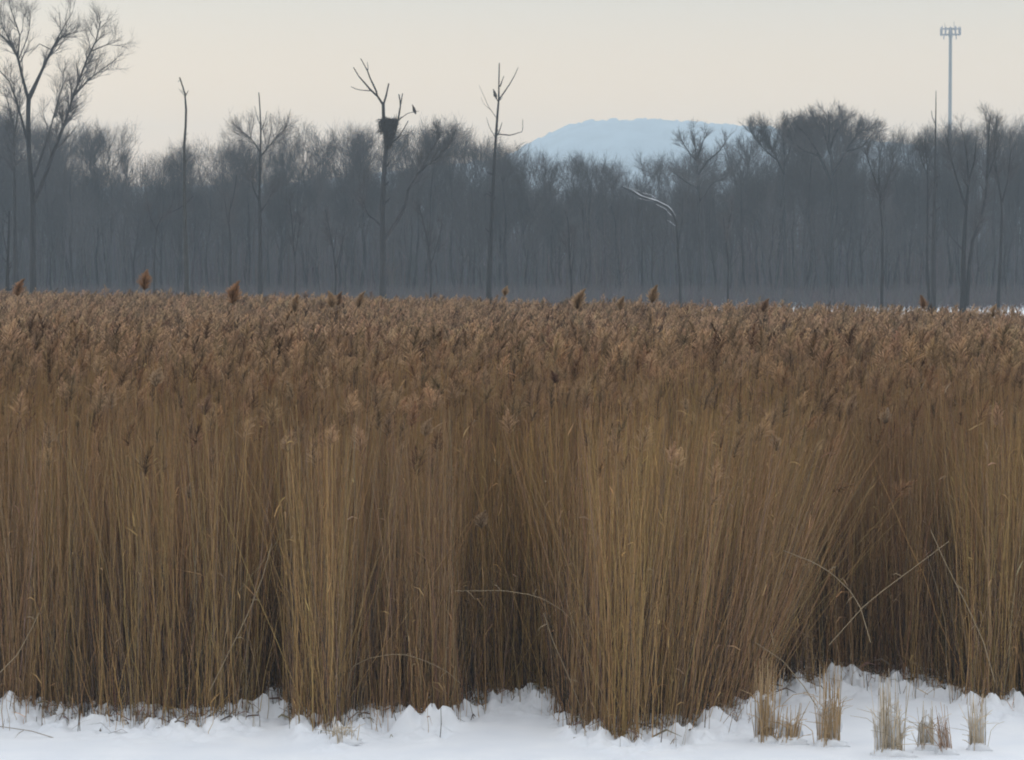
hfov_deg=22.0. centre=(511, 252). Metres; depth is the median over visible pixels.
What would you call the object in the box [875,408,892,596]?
tall reed
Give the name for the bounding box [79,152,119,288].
bare tree
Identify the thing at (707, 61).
sky
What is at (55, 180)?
bare tree
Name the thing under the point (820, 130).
round crowned tree
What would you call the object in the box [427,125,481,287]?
bare tree
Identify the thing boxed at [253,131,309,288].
bare tree
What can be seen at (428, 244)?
sapling
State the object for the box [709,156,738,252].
bare tree
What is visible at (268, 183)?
bare tree
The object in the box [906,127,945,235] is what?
bare tree
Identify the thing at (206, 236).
bare tree
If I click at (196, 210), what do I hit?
bare tree
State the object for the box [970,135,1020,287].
bare tree
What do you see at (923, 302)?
tall reed
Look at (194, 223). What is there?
bare tree
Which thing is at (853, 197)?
bare tree
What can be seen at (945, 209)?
bare tree
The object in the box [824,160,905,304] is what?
bare tree
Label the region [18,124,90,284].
bare tree
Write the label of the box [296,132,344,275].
bare tree
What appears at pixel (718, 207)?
bare tree
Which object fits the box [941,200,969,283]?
bare tree
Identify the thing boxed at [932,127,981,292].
bare tree
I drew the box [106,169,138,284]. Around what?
bare tree
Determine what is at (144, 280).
tall reed
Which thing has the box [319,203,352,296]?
sapling
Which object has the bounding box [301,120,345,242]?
bare tree
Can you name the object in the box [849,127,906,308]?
bare tree
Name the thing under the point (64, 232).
bare tree
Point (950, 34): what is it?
antenna mast
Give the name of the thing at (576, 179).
bare tree
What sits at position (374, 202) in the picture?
bare tree
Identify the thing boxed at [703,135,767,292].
bare tree
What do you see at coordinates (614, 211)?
bare tree
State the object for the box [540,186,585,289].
bare tree
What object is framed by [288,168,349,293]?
bare tree
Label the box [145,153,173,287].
bare tree
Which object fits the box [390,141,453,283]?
bare tree
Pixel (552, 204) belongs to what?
bare tree
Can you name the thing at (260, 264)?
spike topped tree
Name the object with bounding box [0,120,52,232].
bare tree
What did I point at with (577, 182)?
bare tree
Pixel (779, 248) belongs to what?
bare tree
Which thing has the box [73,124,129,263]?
bare tree
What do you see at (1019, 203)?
bare tree
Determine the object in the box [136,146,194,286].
bare tree
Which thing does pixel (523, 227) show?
bare tree
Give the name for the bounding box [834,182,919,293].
bare tree
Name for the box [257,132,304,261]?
bare tree
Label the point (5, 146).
bare tree
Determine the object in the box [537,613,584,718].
bent reed
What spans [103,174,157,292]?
bare tree
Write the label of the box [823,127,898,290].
bare tree
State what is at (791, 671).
bent reed
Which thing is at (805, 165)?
bare tree
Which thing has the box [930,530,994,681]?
bent reed
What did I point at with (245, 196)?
bare tree
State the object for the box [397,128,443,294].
bare tree
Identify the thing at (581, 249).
bare tree
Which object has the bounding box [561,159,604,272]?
bare tree
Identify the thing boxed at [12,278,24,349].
tall reed
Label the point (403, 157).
bare tree
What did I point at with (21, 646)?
bent reed
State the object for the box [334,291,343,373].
tall reed
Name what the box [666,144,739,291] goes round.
bare tree
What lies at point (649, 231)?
bare tree
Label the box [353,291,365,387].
tall reed
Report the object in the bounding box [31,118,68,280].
bare tree
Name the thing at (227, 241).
bare tree
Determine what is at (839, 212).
bare tree
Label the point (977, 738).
reed stubble
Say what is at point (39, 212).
bare tree
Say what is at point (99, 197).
bare tree
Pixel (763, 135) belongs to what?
bare tree
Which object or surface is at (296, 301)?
tall reed
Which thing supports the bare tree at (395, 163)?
on the snow ground
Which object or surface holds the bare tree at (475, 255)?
on the snow ground
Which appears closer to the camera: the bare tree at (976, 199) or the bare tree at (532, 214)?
the bare tree at (532, 214)
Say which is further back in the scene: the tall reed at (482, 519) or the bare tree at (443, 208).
the bare tree at (443, 208)
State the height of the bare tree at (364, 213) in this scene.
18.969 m
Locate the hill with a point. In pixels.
(622, 139)
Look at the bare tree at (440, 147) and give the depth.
301.14 m
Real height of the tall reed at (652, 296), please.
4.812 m
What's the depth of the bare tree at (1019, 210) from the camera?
304.00 m
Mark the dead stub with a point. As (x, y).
(7, 287)
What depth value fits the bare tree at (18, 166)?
290.13 m
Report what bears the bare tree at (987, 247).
on the snow ground
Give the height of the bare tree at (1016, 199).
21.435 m
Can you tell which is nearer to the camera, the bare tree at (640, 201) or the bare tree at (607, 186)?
the bare tree at (640, 201)
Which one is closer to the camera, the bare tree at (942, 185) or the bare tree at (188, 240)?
the bare tree at (942, 185)
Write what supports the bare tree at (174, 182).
on the snow ground
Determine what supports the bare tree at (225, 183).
on the snow ground
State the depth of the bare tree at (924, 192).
271.50 m
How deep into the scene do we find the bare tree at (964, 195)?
272.96 m
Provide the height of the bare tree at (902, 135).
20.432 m
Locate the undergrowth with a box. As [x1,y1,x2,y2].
[0,163,1023,310]
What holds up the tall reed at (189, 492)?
on the snow ground
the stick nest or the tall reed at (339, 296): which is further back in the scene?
the stick nest
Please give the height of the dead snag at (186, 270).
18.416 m
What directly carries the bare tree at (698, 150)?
on the snow ground
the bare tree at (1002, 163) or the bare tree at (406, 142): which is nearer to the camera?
the bare tree at (1002, 163)
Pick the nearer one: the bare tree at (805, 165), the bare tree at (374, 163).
the bare tree at (805, 165)
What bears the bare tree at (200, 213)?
on the snow ground
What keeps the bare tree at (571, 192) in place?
on the snow ground
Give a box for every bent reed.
[0,613,38,672]
[0,726,53,738]
[209,543,271,690]
[344,653,460,714]
[467,584,569,617]
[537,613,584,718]
[755,642,816,706]
[783,550,870,642]
[829,541,948,644]
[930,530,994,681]
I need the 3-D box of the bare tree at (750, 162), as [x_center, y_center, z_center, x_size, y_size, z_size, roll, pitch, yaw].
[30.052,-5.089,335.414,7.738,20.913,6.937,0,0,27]
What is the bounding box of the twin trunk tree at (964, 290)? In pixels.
[934,102,1012,313]
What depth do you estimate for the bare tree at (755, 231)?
275.94 m
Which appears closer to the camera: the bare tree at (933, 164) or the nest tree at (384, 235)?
the nest tree at (384, 235)
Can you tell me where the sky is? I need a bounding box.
[0,0,1023,187]
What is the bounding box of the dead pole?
[927,100,940,311]
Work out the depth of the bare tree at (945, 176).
315.99 m
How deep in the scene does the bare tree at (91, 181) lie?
288.49 m
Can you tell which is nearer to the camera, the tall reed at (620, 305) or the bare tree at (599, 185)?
the tall reed at (620, 305)
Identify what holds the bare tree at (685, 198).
on the snow ground
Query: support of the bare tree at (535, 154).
on the snow ground
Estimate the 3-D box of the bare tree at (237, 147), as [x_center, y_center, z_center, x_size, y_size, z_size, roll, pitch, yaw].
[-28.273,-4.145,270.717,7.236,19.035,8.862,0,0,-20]
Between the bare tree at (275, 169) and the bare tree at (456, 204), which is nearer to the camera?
the bare tree at (456, 204)
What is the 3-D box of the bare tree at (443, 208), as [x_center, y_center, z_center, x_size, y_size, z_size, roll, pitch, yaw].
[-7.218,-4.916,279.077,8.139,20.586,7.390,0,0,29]
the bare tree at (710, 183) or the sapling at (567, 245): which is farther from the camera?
the bare tree at (710, 183)
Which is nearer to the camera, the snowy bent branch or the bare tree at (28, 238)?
the snowy bent branch
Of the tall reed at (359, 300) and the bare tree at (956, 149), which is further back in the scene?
the bare tree at (956, 149)
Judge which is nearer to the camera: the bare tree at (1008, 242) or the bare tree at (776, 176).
the bare tree at (1008, 242)
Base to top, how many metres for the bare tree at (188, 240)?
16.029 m
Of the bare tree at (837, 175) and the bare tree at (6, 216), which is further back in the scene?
the bare tree at (837, 175)
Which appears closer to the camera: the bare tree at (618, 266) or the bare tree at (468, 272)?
the bare tree at (618, 266)
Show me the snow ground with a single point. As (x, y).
(526, 727)
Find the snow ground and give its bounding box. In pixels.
[0,263,1023,759]
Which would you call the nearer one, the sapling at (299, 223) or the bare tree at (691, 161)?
the sapling at (299, 223)
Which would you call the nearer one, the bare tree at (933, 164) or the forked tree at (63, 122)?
the forked tree at (63, 122)
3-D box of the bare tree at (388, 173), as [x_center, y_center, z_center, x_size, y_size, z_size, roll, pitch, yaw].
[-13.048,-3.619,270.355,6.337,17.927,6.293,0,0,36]
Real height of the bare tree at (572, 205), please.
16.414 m
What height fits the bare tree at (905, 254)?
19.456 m
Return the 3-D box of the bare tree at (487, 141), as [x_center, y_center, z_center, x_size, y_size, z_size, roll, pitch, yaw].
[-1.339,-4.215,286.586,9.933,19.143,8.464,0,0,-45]
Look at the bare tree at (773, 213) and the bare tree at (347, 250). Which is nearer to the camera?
the bare tree at (347, 250)
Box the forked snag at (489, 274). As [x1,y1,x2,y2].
[479,63,522,300]
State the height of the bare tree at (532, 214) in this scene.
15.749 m
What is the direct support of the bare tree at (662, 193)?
on the snow ground
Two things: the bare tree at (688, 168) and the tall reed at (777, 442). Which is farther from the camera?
the bare tree at (688, 168)
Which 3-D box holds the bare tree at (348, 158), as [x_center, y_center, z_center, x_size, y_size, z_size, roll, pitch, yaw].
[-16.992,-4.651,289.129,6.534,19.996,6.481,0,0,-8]
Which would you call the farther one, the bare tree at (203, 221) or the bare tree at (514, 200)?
the bare tree at (514, 200)
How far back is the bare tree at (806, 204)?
318.28 m
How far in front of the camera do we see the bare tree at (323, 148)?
282.49 m
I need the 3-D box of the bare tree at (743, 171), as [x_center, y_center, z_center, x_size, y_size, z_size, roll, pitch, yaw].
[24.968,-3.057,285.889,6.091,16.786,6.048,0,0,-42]
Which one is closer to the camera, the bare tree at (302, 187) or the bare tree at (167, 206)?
the bare tree at (302, 187)
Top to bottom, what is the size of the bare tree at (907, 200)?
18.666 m
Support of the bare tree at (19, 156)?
on the snow ground
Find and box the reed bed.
[0,285,1023,744]
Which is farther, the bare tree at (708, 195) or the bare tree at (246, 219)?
the bare tree at (246, 219)
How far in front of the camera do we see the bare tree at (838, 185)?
270.78 m
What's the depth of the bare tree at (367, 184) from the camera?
316.46 m
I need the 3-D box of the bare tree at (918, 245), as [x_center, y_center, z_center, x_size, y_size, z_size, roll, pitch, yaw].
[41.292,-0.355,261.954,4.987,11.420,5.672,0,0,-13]
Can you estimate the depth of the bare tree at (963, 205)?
305.73 m
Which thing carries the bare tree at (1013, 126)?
on the snow ground
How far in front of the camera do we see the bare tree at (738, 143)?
300.82 m
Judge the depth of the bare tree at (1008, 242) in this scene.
259.85 m
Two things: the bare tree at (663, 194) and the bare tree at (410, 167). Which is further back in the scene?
the bare tree at (663, 194)
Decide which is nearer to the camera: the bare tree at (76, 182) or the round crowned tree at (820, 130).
the round crowned tree at (820, 130)
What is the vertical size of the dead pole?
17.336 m
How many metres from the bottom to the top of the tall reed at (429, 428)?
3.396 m
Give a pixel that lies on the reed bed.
(664, 421)
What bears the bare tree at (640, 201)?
on the snow ground
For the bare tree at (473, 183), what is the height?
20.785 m
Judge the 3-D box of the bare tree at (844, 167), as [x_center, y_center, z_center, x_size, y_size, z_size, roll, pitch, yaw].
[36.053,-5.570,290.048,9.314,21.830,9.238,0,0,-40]
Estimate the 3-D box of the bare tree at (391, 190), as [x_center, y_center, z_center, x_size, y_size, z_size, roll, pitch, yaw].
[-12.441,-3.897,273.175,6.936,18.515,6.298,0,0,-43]
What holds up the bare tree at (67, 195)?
on the snow ground
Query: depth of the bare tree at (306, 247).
261.03 m
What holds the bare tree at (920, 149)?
on the snow ground
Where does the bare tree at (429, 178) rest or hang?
on the snow ground
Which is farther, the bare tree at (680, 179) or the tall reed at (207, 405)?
the bare tree at (680, 179)
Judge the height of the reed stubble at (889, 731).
1.038 m
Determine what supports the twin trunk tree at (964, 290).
on the snow ground
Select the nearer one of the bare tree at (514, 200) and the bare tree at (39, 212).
the bare tree at (39, 212)
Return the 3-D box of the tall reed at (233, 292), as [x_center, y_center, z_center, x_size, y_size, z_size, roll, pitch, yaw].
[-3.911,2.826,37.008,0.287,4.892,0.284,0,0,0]
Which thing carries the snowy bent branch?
on the snow ground
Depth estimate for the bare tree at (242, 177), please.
304.20 m
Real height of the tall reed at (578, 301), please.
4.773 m
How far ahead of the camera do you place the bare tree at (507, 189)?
289.83 m
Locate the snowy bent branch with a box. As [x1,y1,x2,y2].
[621,186,681,307]
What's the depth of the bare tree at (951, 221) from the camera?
276.62 m
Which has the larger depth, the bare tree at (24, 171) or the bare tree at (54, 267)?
the bare tree at (24, 171)
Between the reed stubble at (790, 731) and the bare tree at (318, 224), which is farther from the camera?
the bare tree at (318, 224)
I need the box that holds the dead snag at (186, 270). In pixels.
[178,77,191,295]
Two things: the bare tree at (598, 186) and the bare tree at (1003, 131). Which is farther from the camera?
the bare tree at (598, 186)
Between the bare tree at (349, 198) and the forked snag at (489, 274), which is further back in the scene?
the bare tree at (349, 198)
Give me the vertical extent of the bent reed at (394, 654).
0.721 m
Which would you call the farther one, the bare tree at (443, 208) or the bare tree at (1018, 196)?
the bare tree at (443, 208)
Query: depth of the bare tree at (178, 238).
257.84 m
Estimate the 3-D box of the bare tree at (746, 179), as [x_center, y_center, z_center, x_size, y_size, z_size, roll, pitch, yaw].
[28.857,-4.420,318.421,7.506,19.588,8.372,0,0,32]
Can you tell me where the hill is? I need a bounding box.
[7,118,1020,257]
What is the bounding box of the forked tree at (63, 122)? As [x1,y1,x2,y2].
[0,0,140,293]
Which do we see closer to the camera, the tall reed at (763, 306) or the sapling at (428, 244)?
the tall reed at (763, 306)
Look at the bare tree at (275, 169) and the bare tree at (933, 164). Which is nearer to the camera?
the bare tree at (275, 169)
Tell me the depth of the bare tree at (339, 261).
265.21 m
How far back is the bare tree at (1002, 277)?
282.71 m
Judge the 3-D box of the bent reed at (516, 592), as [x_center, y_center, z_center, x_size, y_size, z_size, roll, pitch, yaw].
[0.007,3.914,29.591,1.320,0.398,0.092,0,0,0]
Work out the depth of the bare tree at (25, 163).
302.44 m
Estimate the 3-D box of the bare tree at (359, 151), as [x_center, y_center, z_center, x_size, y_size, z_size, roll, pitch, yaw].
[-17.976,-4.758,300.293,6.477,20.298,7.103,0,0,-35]
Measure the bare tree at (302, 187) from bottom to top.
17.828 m
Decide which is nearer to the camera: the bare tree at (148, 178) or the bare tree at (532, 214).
the bare tree at (532, 214)
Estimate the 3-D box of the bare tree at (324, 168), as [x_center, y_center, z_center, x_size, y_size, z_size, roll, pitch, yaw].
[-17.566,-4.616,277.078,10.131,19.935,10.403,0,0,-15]
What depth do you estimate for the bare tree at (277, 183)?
282.75 m
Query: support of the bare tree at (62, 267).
on the snow ground
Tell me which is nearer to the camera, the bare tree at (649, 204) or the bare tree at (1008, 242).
the bare tree at (1008, 242)
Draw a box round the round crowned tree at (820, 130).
[773,99,886,308]
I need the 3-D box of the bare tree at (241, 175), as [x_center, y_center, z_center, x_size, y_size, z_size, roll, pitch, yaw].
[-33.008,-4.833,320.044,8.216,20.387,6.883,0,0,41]
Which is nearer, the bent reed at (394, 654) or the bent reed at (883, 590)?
the bent reed at (394, 654)
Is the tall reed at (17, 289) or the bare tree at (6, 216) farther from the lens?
the bare tree at (6, 216)
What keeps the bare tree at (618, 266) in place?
on the snow ground
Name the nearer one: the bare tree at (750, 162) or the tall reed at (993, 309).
the tall reed at (993, 309)
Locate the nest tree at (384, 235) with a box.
[348,59,462,300]
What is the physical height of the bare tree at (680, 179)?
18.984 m
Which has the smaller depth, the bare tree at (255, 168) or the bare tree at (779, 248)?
the bare tree at (779, 248)
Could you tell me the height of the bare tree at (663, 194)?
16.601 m
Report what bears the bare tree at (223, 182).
on the snow ground
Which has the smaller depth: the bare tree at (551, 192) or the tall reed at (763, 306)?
the tall reed at (763, 306)
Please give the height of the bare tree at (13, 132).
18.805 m
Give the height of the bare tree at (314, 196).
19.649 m
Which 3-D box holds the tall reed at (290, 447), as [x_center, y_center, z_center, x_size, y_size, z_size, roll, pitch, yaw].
[-2.572,3.591,30.183,0.225,3.100,0.257,0,0,27]
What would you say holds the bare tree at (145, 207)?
on the snow ground
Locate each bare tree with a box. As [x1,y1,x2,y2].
[0,71,30,286]
[0,98,22,269]
[0,107,39,282]
[0,109,52,254]
[0,112,57,277]
[0,115,26,195]
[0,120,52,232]
[0,121,32,216]
[0,134,57,220]
[1,105,38,277]
[4,175,44,280]
[17,118,46,255]
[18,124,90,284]
[18,151,59,270]
[19,124,92,279]
[22,111,110,286]
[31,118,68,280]
[31,119,93,285]
[36,127,76,271]
[36,146,84,261]
[37,124,93,288]
[38,120,97,290]
[61,119,134,288]
[64,114,143,285]
[65,123,112,285]
[71,120,111,285]
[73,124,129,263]
[78,132,110,239]
[78,149,177,271]
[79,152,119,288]
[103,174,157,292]
[105,156,178,287]
[106,143,143,279]
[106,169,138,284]
[115,168,175,266]
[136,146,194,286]
[139,151,157,259]
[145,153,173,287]
[148,156,197,286]
[152,148,218,292]
[153,150,199,233]
[156,138,213,290]
[160,189,204,290]
[166,142,204,234]
[166,161,221,292]
[170,135,218,289]
[175,139,273,289]
[188,142,243,286]
[195,141,247,283]
[196,136,252,268]
[205,127,272,286]
[207,139,265,282]
[208,133,269,289]
[210,189,252,282]
[211,136,261,255]
[226,169,261,257]
[239,139,269,222]
[244,127,299,281]
[245,128,325,285]
[252,190,287,288]
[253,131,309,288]
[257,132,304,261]
[261,155,297,243]
[262,147,302,283]
[262,201,330,289]
[270,136,333,288]
[279,119,335,284]
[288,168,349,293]
[295,124,340,288]
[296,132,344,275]
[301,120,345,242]
[304,125,389,284]
[311,178,336,278]
[315,119,377,291]
[323,119,388,279]
[324,120,389,270]
[326,161,364,292]
[327,121,390,291]
[327,122,387,273]
[329,126,380,295]
[333,203,364,292]
[340,138,410,279]
[344,125,402,272]
[355,131,424,289]
[359,137,416,292]
[366,117,437,287]
[366,204,397,266]
[367,174,431,297]
[378,117,429,282]
[379,128,428,244]
[387,144,433,288]
[389,162,421,276]
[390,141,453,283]
[395,117,464,274]
[395,173,499,291]
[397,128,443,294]
[413,114,462,248]
[413,116,463,290]
[413,116,477,290]
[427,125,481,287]
[437,129,507,288]
[441,124,492,284]
[442,146,509,290]
[458,134,518,283]
[462,131,529,259]
[463,139,512,288]
[465,139,543,285]
[476,137,510,278]
[476,141,537,286]
[476,144,500,188]
[485,154,569,291]
[489,144,532,278]
[497,142,547,281]
[497,145,534,271]
[502,151,534,268]
[502,152,543,288]
[519,152,594,289]
[528,149,563,265]
[532,158,571,287]
[534,181,560,281]
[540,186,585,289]
[548,152,622,285]
[552,155,593,273]
[556,156,597,289]
[557,154,595,283]
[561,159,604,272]
[563,144,609,290]
[565,204,600,288]
[570,147,643,288]
[570,155,640,287]
[588,155,643,290]
[592,159,635,274]
[593,157,630,263]
[594,155,631,287]
[600,220,645,293]
[612,158,668,287]
[620,180,660,273]
[621,152,671,300]
[624,150,674,280]
[629,155,668,268]
[631,190,674,293]
[632,154,718,288]
[636,152,688,287]
[643,163,678,245]
[648,151,692,292]
[661,150,703,277]
[666,144,713,299]
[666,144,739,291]
[668,118,738,306]
[676,139,727,287]
[681,146,723,285]
[685,140,743,289]
[687,146,726,236]
[701,182,756,295]
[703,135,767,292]
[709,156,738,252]
[715,150,761,289]
[719,141,766,281]
[720,125,765,268]
[720,141,792,288]
[725,124,779,278]
[727,138,764,289]
[739,108,807,306]
[754,110,820,291]
[759,117,815,286]
[761,144,797,286]
[764,124,809,300]
[772,108,818,282]
[775,105,867,266]
[777,110,824,283]
[777,114,847,302]
[778,118,845,284]
[781,115,829,292]
[793,127,882,249]
[811,109,885,279]
[812,118,871,290]
[823,125,857,270]
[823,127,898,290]
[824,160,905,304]
[828,105,877,286]
[834,137,871,266]
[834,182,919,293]
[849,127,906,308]
[854,145,917,295]
[855,125,937,289]
[869,120,922,268]
[875,133,930,290]
[883,126,940,283]
[884,123,957,290]
[887,121,953,277]
[903,193,952,284]
[904,124,959,279]
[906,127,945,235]
[907,126,938,311]
[916,123,952,234]
[917,123,970,252]
[922,118,992,301]
[929,131,985,251]
[929,198,1008,304]
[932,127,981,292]
[936,118,985,291]
[936,126,1019,285]
[940,123,984,273]
[941,116,1013,294]
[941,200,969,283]
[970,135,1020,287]
[977,121,1023,277]
[979,107,1023,316]
[980,120,1023,288]
[981,114,1023,284]
[982,118,1023,283]
[984,184,1021,298]
[996,130,1023,291]
[999,125,1023,297]
[1000,129,1023,235]
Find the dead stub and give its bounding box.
[2,210,13,292]
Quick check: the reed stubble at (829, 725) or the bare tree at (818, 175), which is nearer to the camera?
the reed stubble at (829, 725)
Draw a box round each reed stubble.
[315,715,365,745]
[740,656,806,743]
[766,702,813,744]
[802,661,851,746]
[854,674,916,756]
[903,701,949,750]
[924,706,959,754]
[953,694,1001,750]
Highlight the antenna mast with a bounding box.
[940,25,960,172]
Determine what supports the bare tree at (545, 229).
on the snow ground
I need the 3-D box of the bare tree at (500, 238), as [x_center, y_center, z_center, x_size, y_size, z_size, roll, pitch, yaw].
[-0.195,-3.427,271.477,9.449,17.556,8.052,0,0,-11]
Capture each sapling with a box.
[216,175,241,287]
[283,192,307,294]
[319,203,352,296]
[410,200,448,301]
[557,207,580,301]
[714,192,736,301]
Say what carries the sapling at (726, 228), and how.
on the snow ground
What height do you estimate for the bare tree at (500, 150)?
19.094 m
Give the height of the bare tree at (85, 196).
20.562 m
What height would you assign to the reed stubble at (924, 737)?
0.694 m
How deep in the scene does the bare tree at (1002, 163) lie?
194.78 m
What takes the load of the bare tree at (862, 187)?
on the snow ground
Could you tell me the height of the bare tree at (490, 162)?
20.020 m
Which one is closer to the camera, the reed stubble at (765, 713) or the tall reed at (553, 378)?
the reed stubble at (765, 713)
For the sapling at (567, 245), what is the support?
on the snow ground
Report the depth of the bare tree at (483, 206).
270.02 m
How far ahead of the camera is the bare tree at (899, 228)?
264.89 m
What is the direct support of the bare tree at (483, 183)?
on the snow ground
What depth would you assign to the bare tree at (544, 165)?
304.68 m
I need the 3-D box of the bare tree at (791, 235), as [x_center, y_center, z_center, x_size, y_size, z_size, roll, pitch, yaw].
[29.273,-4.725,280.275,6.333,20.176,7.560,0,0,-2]
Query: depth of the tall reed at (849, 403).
33.60 m
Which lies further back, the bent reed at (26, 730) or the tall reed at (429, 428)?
the tall reed at (429, 428)
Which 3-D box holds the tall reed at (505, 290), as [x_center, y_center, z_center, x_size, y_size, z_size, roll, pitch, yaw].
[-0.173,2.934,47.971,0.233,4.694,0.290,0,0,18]
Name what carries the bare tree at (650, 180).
on the snow ground
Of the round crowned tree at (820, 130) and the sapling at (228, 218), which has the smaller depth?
the sapling at (228, 218)
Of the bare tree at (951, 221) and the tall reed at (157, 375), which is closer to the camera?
the tall reed at (157, 375)
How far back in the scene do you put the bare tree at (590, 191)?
272.91 m
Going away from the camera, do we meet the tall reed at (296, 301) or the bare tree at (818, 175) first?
the tall reed at (296, 301)
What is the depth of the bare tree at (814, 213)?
298.27 m
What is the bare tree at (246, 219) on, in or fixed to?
on the snow ground
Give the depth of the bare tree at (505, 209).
265.14 m
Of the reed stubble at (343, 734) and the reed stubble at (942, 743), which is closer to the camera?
the reed stubble at (942, 743)
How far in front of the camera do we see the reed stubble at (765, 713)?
28.26 m
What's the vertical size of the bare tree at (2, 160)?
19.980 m
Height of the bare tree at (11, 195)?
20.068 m
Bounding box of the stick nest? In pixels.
[375,114,400,150]
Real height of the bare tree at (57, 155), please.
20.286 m
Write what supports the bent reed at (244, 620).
in the reed bed
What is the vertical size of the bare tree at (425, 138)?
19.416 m
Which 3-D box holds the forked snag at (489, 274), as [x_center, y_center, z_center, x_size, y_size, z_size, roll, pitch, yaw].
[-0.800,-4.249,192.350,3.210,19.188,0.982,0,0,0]
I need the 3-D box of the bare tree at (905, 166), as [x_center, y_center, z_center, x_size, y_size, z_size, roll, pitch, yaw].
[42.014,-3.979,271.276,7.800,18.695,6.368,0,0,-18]
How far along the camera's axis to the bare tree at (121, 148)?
286.62 m
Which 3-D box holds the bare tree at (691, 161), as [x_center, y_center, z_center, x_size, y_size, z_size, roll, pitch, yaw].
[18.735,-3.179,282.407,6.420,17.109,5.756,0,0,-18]
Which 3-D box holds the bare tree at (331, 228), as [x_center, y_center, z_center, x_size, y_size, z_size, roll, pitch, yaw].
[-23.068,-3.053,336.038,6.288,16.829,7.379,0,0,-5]
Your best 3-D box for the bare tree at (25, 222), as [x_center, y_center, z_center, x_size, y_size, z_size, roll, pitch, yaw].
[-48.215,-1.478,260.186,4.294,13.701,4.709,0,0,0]
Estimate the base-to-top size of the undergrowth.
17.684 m
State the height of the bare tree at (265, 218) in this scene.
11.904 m
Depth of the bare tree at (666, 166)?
300.41 m
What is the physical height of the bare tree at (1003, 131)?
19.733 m
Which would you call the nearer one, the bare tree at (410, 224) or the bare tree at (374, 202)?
the bare tree at (410, 224)
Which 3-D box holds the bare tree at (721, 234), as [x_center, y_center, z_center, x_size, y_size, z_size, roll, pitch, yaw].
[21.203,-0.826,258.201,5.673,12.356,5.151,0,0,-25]
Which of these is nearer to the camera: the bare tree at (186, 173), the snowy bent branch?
the snowy bent branch
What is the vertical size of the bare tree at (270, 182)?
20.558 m
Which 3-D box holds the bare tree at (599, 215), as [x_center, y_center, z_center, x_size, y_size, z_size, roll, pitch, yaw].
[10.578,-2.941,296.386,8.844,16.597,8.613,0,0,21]
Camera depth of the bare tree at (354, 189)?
284.61 m
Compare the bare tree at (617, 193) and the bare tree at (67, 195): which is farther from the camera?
the bare tree at (617, 193)
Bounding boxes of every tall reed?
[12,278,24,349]
[137,270,152,410]
[146,367,164,696]
[180,481,195,703]
[197,394,214,615]
[224,280,242,392]
[278,432,296,698]
[286,294,300,382]
[325,291,338,392]
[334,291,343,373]
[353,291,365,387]
[419,417,436,687]
[473,510,492,710]
[501,286,508,336]
[549,370,563,703]
[570,288,586,396]
[614,296,626,395]
[645,285,658,390]
[758,298,769,389]
[768,433,781,699]
[843,395,858,627]
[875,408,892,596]
[918,295,928,461]
[987,304,998,376]
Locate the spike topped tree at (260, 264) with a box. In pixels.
[222,93,300,295]
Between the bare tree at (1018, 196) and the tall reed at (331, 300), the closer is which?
the tall reed at (331, 300)
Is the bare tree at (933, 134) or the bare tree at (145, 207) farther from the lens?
the bare tree at (145, 207)
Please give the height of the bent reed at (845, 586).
1.035 m
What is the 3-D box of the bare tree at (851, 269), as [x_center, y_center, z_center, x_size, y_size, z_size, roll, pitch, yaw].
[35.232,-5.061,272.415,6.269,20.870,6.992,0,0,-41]
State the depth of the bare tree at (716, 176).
335.24 m
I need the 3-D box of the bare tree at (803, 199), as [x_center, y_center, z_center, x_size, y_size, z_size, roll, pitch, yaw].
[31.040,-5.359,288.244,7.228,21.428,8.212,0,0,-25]
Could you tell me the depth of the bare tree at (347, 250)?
256.24 m
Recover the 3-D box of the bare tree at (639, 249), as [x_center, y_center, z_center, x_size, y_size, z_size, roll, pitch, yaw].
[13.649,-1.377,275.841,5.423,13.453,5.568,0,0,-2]
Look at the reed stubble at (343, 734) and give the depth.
28.05 m
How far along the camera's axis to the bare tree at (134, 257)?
266.50 m
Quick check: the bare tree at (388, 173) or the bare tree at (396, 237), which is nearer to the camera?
the bare tree at (396, 237)
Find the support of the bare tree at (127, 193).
on the snow ground
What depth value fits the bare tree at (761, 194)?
320.92 m
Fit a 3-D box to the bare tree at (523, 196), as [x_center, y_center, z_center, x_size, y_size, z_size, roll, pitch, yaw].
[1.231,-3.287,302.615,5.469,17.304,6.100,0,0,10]
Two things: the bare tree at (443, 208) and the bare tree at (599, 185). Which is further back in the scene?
the bare tree at (599, 185)
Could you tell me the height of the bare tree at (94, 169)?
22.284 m
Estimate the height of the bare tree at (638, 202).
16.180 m
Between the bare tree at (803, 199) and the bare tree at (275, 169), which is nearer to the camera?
the bare tree at (275, 169)
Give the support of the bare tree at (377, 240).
on the snow ground
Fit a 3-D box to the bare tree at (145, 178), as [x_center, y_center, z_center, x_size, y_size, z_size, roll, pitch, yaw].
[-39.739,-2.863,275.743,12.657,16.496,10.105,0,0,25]
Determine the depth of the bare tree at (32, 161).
333.62 m

